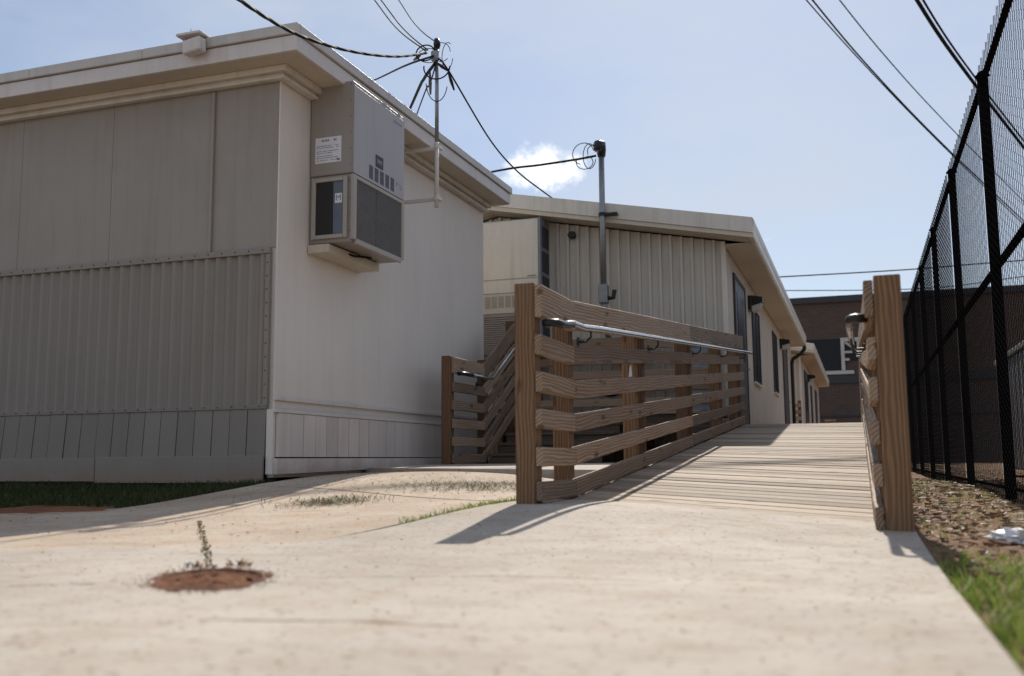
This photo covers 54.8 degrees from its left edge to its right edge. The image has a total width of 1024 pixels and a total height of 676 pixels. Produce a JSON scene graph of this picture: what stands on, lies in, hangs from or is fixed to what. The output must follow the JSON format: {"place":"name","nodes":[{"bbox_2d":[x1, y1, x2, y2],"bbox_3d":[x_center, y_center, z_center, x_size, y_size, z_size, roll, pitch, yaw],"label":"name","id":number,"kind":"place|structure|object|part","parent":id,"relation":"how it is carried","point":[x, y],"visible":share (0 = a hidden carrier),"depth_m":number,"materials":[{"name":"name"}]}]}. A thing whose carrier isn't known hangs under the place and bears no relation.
{"place":"outdoors","nodes":[
{"label":"outdoors","id":0,"kind":"place"},
{"bbox_2d":[5,501,889,627],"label":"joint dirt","id":1,"kind":"structure","parent":0,"point":[376,621],"depth_m":1.86,"materials":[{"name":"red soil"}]},
{"bbox_2d":[0,0,1023,297],"label":"sky","id":2,"kind":"structure","parent":0,"point":[758,110],"materials":[{"name":"blue"}]},
{"bbox_2d":[3,462,1023,673],"bbox_3d":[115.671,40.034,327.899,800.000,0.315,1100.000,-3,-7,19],"label":"ground","id":3,"kind":"structure","parent":0,"point":[929,544],"depth_m":4.65,"materials":[{"name":"red soil"}]},
{"bbox_2d":[0,478,275,508],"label":"grass strip","id":4,"kind":"object","parent":3,"relation":"on","point":[19,494],"depth_m":7.20,"materials":[{"name":"green plant"}]},
{"bbox_2d":[0,486,497,548],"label":"concrete apron","id":5,"kind":"object","parent":3,"relation":"on","point":[135,527],"visible":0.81,"depth_m":4.79,"materials":[{"name":"beige concrete"}]},
{"bbox_2d":[0,505,110,513],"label":"clay patch","id":6,"kind":"object","parent":5,"relation":"on","point":[35,509],"visible":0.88,"depth_m":6.07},
{"bbox_2d":[1,472,513,538],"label":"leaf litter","id":7,"kind":"object","parent":5,"relation":"on","point":[261,517],"visible":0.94,"depth_m":5.42,"materials":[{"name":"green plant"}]},
{"bbox_2d":[253,492,436,508],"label":"grass clippings","id":8,"kind":"object","parent":5,"relation":"on","point":[330,501],"depth_m":5.62,"materials":[{"name":"green plant"}]},
{"bbox_2d":[221,471,543,499],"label":"grass clippings","id":9,"kind":"object","parent":5,"relation":"on","point":[382,481],"depth_m":6.81,"materials":[{"name":"green plant"}]},
{"bbox_2d":[0,22,511,487],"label":"modular classroom","id":10,"kind":"structure","parent":3,"relation":"on","point":[178,302],"depth_m":8.37,"materials":[{"name":"metal"}]},
{"bbox_2d":[176,30,209,56],"bbox_3d":[-2.553,-2.394,7.986,0.247,0.264,0.216,-3,-7,19],"label":"roof vent","id":11,"kind":"object","parent":10,"relation":"attached to","point":[193,43],"visible":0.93,"depth_m":7.89,"materials":[{"name":"beige metal"}]},
{"bbox_2d":[308,81,403,272],"bbox_3d":[-1.363,-1.394,8.800,0.425,1.469,0.996,-3,-7,19],"label":"air conditioner","id":12,"kind":"object","parent":10,"relation":"attached to","point":[357,182],"visible":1,"depth_m":8.44,"materials":[{"name":"beige metal"}]},
{"bbox_2d":[404,38,454,207],"bbox_3d":[-0.853,-2.142,9.996,0.672,1.747,0.423,-3,-7,19],"label":"service mast","id":13,"kind":"object","parent":10,"relation":"attached to","point":[436,148],"visible":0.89,"depth_m":9.89,"materials":[{"name":"grey metal"}]},
{"bbox_2d":[236,0,427,57],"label":"overhead wire","id":14,"kind":"object","parent":13,"relation":"attached to","point":[257,11],"visible":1,"depth_m":7.01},
{"bbox_2d":[374,0,425,51],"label":"overhead wire","id":15,"kind":"object","parent":13,"relation":"attached to","point":[422,48],"visible":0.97,"depth_m":12.56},
{"bbox_2d":[373,55,433,80],"bbox_3d":[-3.053,-4.218,18.114,0.153,4.900,16.720,1,-7,-15],"label":"overhead wire","id":16,"kind":"object","parent":13,"relation":"attached to","point":[416,61],"visible":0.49,"depth_m":10.77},
{"bbox_2d":[381,0,427,50],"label":"overhead wire","id":17,"kind":"object","parent":13,"relation":"attached to","point":[403,28],"visible":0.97,"depth_m":12.70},
{"bbox_2d":[398,0,440,45],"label":"overhead wire","id":18,"kind":"object","parent":13,"relation":"attached to","point":[415,24],"visible":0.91,"depth_m":12.73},
{"bbox_2d":[409,62,435,108],"bbox_3d":[-1.765,-2.925,14.886,0.079,1.646,10.129,1,-7,-11],"label":"overhead wire","id":19,"kind":"object","parent":13,"relation":"attached to","point":[421,83],"visible":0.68,"depth_m":10.95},
{"bbox_2d":[416,67,435,113],"bbox_3d":[-1.700,-2.586,14.887,0.020,1.043,10.186,1,-7,-10],"label":"overhead wire","id":20,"kind":"object","parent":13,"relation":"attached to","point":[425,92],"visible":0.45,"depth_m":10.92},
{"bbox_2d":[438,57,552,197],"bbox_3d":[-0.063,-2.356,12.010,0.180,0.426,4.631,-3,-7,17],"label":"overhead wire","id":21,"kind":"object","parent":13,"relation":"attached to","point":[506,160],"visible":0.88,"depth_m":11.47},
{"bbox_2d":[0,471,553,514],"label":"concrete apron","id":22,"kind":"object","parent":3,"relation":"on","point":[335,480],"visible":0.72,"depth_m":6.76,"materials":[{"name":"beige concrete"}]},
{"bbox_2d":[342,478,515,493],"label":"grass clippings","id":23,"kind":"object","parent":22,"relation":"on","point":[467,485],"depth_m":6.33,"materials":[{"name":"green plant"}]},
{"bbox_2d":[398,495,515,524],"bbox_3d":[-0.111,0.852,4.960,0.172,0.117,1.655,-4,-8,29],"label":"grass tuft","id":24,"kind":"object","parent":3,"relation":"on","point":[469,506],"visible":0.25,"depth_m":4.69,"materials":[{"name":"green plant"}]},
{"bbox_2d":[365,462,655,478],"bbox_3d":[0.203,1.360,9.529,2.600,0.292,4.100,-3,-7,19],"label":"concrete landing","id":25,"kind":"object","parent":3,"relation":"on","point":[580,469],"visible":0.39,"depth_m":8.53,"materials":[{"name":"beige concrete"}]},
{"bbox_2d":[0,499,1023,675],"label":"concrete walk","id":26,"kind":"structure","parent":3,"relation":"on","point":[552,622],"depth_m":2.09,"materials":[{"name":"beige concrete"}]},
{"bbox_2d":[122,565,290,594],"bbox_3d":[-0.794,0.635,2.595,0.406,0.021,0.717,0,-7,0],"label":"dirt spill","id":27,"kind":"object","parent":26,"relation":"on","point":[164,581],"visible":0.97,"depth_m":2.68,"materials":[{"name":"red soil"}]},
{"bbox_2d":[196,521,216,567],"bbox_3d":[-1.191,0.771,3.809,0.050,0.036,2.030,2,-7,-18],"label":"weed row","id":28,"kind":"object","parent":26,"relation":"on","point":[204,541],"visible":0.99,"depth_m":3.58,"materials":[{"name":"green plant"}]},
{"bbox_2d":[155,568,264,590],"bbox_3d":[-0.788,0.663,2.583,0.277,0.077,0.526,1,-7,-13],"label":"valve box","id":29,"kind":"object","parent":26,"relation":"in","point":[221,580],"visible":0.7,"depth_m":2.61,"materials":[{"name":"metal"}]},
{"bbox_2d":[183,558,253,567],"bbox_3d":[-0.857,0.656,2.888,0.198,0.024,0.056,1,-7,-14],"label":"weed tuft","id":30,"kind":"object","parent":26,"relation":"on","point":[240,563],"visible":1,"depth_m":2.89,"materials":[{"name":"green plant"}]},
{"bbox_2d":[1,502,961,674],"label":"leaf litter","id":31,"kind":"object","parent":26,"relation":"on","point":[481,589],"visible":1,"depth_m":2.32,"materials":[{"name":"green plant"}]},
{"bbox_2d":[488,410,728,463],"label":"wooden stairs","id":32,"kind":"structure","parent":3,"relation":"on","point":[506,453],"depth_m":11.21,"materials":[{"name":"brown wood"}]},
{"bbox_2d":[441,321,514,464],"bbox_3d":[-0.266,0.548,11.031,0.231,1.735,2.099,-3,-7,19],"label":"stair railing","id":33,"kind":"object","parent":32,"relation":"attached to","point":[479,370],"visible":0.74,"depth_m":10.79,"materials":[{"name":"brown wood"}]},
{"bbox_2d":[494,337,709,459],"bbox_3d":[1.173,0.804,13.128,2.950,1.620,0.136,-3,-7,19],"label":"landing railing","id":34,"kind":"object","parent":32,"relation":"on","point":[614,342],"visible":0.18,"depth_m":13.06,"materials":[{"name":"brown wood"}]},
{"bbox_2d":[691,346,709,409],"bbox_3d":[2.468,0.581,12.789,0.329,0.988,0.264,-3,-7,19],"label":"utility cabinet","id":35,"kind":"object","parent":32,"relation":"on","point":[700,406],"visible":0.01,"depth_m":12.67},
{"bbox_3d":[2.426,0.567,12.671,0.295,0.919,0.012,-3,-7,19],"label":"door","id":36,"kind":"part","parent":35,"relation":"part of","materials":[{"name":"grey metal"}]},
{"bbox_2d":[483,194,805,462],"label":"tan classroom","id":37,"kind":"structure","parent":3,"relation":"on","point":[712,271],"depth_m":13.49,"materials":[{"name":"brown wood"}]},
{"bbox_2d":[483,217,549,356],"bbox_3d":[0.039,-0.683,13.717,0.912,1.873,0.427,-3,-7,19],"label":"air conditioner","id":38,"kind":"object","parent":37,"relation":"attached to","point":[515,252],"visible":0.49,"depth_m":13.55,"materials":[{"name":"beige metal"}]},
{"bbox_2d":[568,231,575,238],"bbox_3d":[0.830,-1.434,13.694,0.130,0.101,0.161,-3,-7,19],"label":"gable sensor","id":39,"kind":"object","parent":37,"relation":"attached to","point":[571,234],"visible":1,"depth_m":13.64,"materials":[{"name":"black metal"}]},
{"bbox_2d":[572,140,617,337],"bbox_3d":[1.222,-1.267,13.182,0.678,2.778,0.450,5,-9,-39],"label":"weatherhead mast","id":40,"kind":"object","parent":37,"relation":"attached to","point":[604,297],"visible":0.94,"depth_m":13.12,"materials":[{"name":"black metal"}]},
{"bbox_2d":[491,155,595,172],"bbox_3d":[-0.331,-2.397,14.265,3.670,0.352,0.389,-7,-10,43],"label":"overhead wire","id":41,"kind":"object","parent":40,"relation":"attached to","point":[550,163],"visible":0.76,"depth_m":13.44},
{"bbox_2d":[732,272,750,424],"bbox_3d":[3.342,0.220,14.262,0.080,2.124,1.396,-3,-7,19],"label":"door","id":42,"kind":"structure","parent":37,"relation":"in","point":[739,293],"depth_m":14.40,"materials":[{"name":"grey metal"}]},
{"bbox_2d":[748,295,763,312],"bbox_3d":[3.873,-0.536,15.679,0.224,0.248,0.316,-3,-7,19],"label":"wall lamp","id":43,"kind":"object","parent":37,"relation":"attached to","point":[755,304],"visible":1,"depth_m":15.56,"materials":[{"name":"black metal"}]},
{"bbox_2d":[751,312,763,388],"bbox_3d":[4.103,0.173,16.507,0.052,1.266,1.222,-3,-7,19],"label":"window","id":44,"kind":"structure","parent":37,"relation":"in","point":[757,369],"depth_m":16.50,"materials":[{"name":"black glass"}]},
{"bbox_2d":[772,331,780,396],"bbox_3d":[5.406,0.536,20.213,0.052,1.266,1.049,-3,-7,19],"label":"window","id":45,"kind":"structure","parent":37,"relation":"in","point":[774,338],"depth_m":20.18,"materials":[{"name":"black glass"}]},
{"bbox_2d":[779,339,789,349],"bbox_3d":[6.027,0.139,21.824,0.207,0.229,0.291,-3,-7,19],"label":"wall lamp","id":46,"kind":"object","parent":37,"relation":"attached to","point":[784,344],"visible":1,"depth_m":21.71,"materials":[{"name":"black metal"}]},
{"bbox_2d":[782,349,790,423],"bbox_3d":[6.375,1.220,22.866,0.080,2.211,1.335,-3,-7,19],"label":"door","id":47,"kind":"structure","parent":37,"relation":"in","point":[784,352],"depth_m":22.81,"materials":[{"name":"grey metal"}]},
{"bbox_2d":[571,422,881,520],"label":"wooden ramp","id":48,"kind":"structure","parent":3,"relation":"on","point":[812,469],"depth_m":6.47,"materials":[{"name":"brown wood"}]},
{"bbox_2d":[514,283,752,503],"bbox_3d":[1.593,0.447,8.918,0.235,1.846,8.542,-3,-8,20],"label":"ramp railing","id":49,"kind":"object","parent":48,"relation":"attached to","point":[561,315],"visible":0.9,"depth_m":5.99,"materials":[{"name":"brown wood"}]},
{"bbox_2d":[795,401,801,423],"bbox_3d":[7.129,2.475,26.200,1.110,1.604,0.129,-3,-7,19],"label":"deck railing","id":50,"kind":"object","parent":48,"relation":"attached to","point":[799,413],"visible":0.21,"depth_m":26.05,"materials":[{"name":"brown wood"}]},
{"bbox_2d":[844,274,914,531],"bbox_3d":[4.104,0.802,11.484,0.233,1.893,15.582,-3,-7,19],"label":"ramp railing","id":51,"kind":"object","parent":48,"relation":"attached to","point":[883,386],"visible":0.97,"depth_m":4.15,"materials":[{"name":"brown wood"}]},
{"bbox_2d":[789,342,828,422],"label":"tan classroom","id":52,"kind":"structure","parent":3,"relation":"on","point":[807,362],"depth_m":29.75,"materials":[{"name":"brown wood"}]},
{"bbox_2d":[804,370,810,422],"bbox_3d":[9.021,2.120,30.105,0.080,2.168,1.769,-3,-7,19],"label":"door","id":53,"kind":"structure","parent":52,"relation":"in","point":[805,374],"depth_m":29.95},
{"bbox_2d":[808,374,814,382],"bbox_3d":[9.641,1.304,31.790,0.224,0.248,0.316,-3,-7,19],"label":"wall lamp","id":54,"kind":"object","parent":52,"relation":"attached to","point":[811,378],"visible":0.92,"depth_m":31.66,"materials":[{"name":"black metal"}]},
{"bbox_2d":[810,385,813,422],"bbox_3d":[10.110,2.276,33.265,0.052,1.335,0.919,-3,-7,19],"label":"window","id":55,"kind":"structure","parent":52,"relation":"in","point":[810,385],"depth_m":33.21,"materials":[{"name":"grey glass"}]},
{"bbox_2d":[814,390,817,422],"bbox_3d":[11.357,2.988,36.717,0.080,2.037,1.509,-3,-7,19],"label":"door","id":56,"kind":"structure","parent":52,"relation":"in","point":[816,406],"depth_m":36.53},
{"bbox_2d":[903,0,1023,503],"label":"chain link fence","id":57,"kind":"object","parent":3,"relation":"on","point":[998,258],"visible":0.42,"depth_m":7.49,"materials":[{"name":"black metal"}]},
{"bbox_2d":[912,478,1023,576],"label":"leaf litter","id":58,"kind":"object","parent":3,"relation":"on","point":[954,527],"visible":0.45,"depth_m":5.14,"materials":[{"name":"brown plant"}]},
{"bbox_2d":[913,478,1023,670],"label":"grass verge","id":59,"kind":"object","parent":3,"relation":"on","point":[1001,617],"depth_m":2.40,"materials":[{"name":"green plant"}]},
{"bbox_2d":[936,471,1023,494],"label":"leaf litter","id":60,"kind":"object","parent":3,"relation":"on","point":[990,474],"visible":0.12,"depth_m":15.12,"materials":[{"name":"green plant"}]},
{"bbox_2d":[983,527,1023,543],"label":"litter","id":61,"kind":"object","parent":3,"relation":"on","point":[1015,535],"visible":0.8,"depth_m":3.79,"materials":[{"name":"white plastic"}]},
{"bbox_2d":[995,341,1023,469],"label":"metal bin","id":62,"kind":"object","parent":3,"relation":"on","point":[1020,371],"visible":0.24,"depth_m":13.17,"materials":[{"name":"metal"}]},
{"bbox_2d":[824,419,835,422],"bbox_3d":[12.898,4.207,39.912,0.434,1.803,0.434,-3,-7,19],"label":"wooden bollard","id":63,"kind":"object","parent":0,"point":[830,421],"visible":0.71,"depth_m":39.84,"materials":[{"name":"brown wood"}]},
{"bbox_2d":[779,260,1023,277],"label":"overhead wire","id":64,"kind":"object","parent":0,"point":[870,271],"visible":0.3,"depth_m":47.15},
{"bbox_2d":[786,276,1022,290],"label":"overhead wire","id":65,"kind":"object","parent":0,"point":[859,290],"visible":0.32,"depth_m":47.66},
{"bbox_2d":[789,285,1023,462],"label":"brick building","id":66,"kind":"structure","parent":0,"point":[821,320],"depth_m":53.10,"materials":[{"name":"brown brick"}]},
{"bbox_2d":[806,337,858,374],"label":"window","id":67,"kind":"structure","parent":66,"relation":"in","point":[831,352],"depth_m":53.44,"materials":[{"name":"glass"}]},
{"bbox_2d":[806,0,1022,223],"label":"overhead wire","id":68,"kind":"object","parent":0,"point":[881,82],"visible":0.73,"depth_m":44.92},
{"bbox_2d":[812,0,1023,220],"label":"overhead wire","id":69,"kind":"object","parent":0,"point":[853,49],"visible":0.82,"depth_m":45.15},
{"bbox_2d":[839,0,1022,200],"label":"overhead wire","id":70,"kind":"object","parent":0,"point":[904,77],"visible":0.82,"depth_m":45.51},
{"bbox_2d":[915,0,1023,149],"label":"overhead wire","id":71,"kind":"object","parent":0,"point":[941,38],"visible":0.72,"depth_m":32.01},
{"bbox_2d":[922,0,1022,140],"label":"overhead wire","id":72,"kind":"object","parent":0,"point":[946,37],"visible":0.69,"depth_m":31.75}
]}

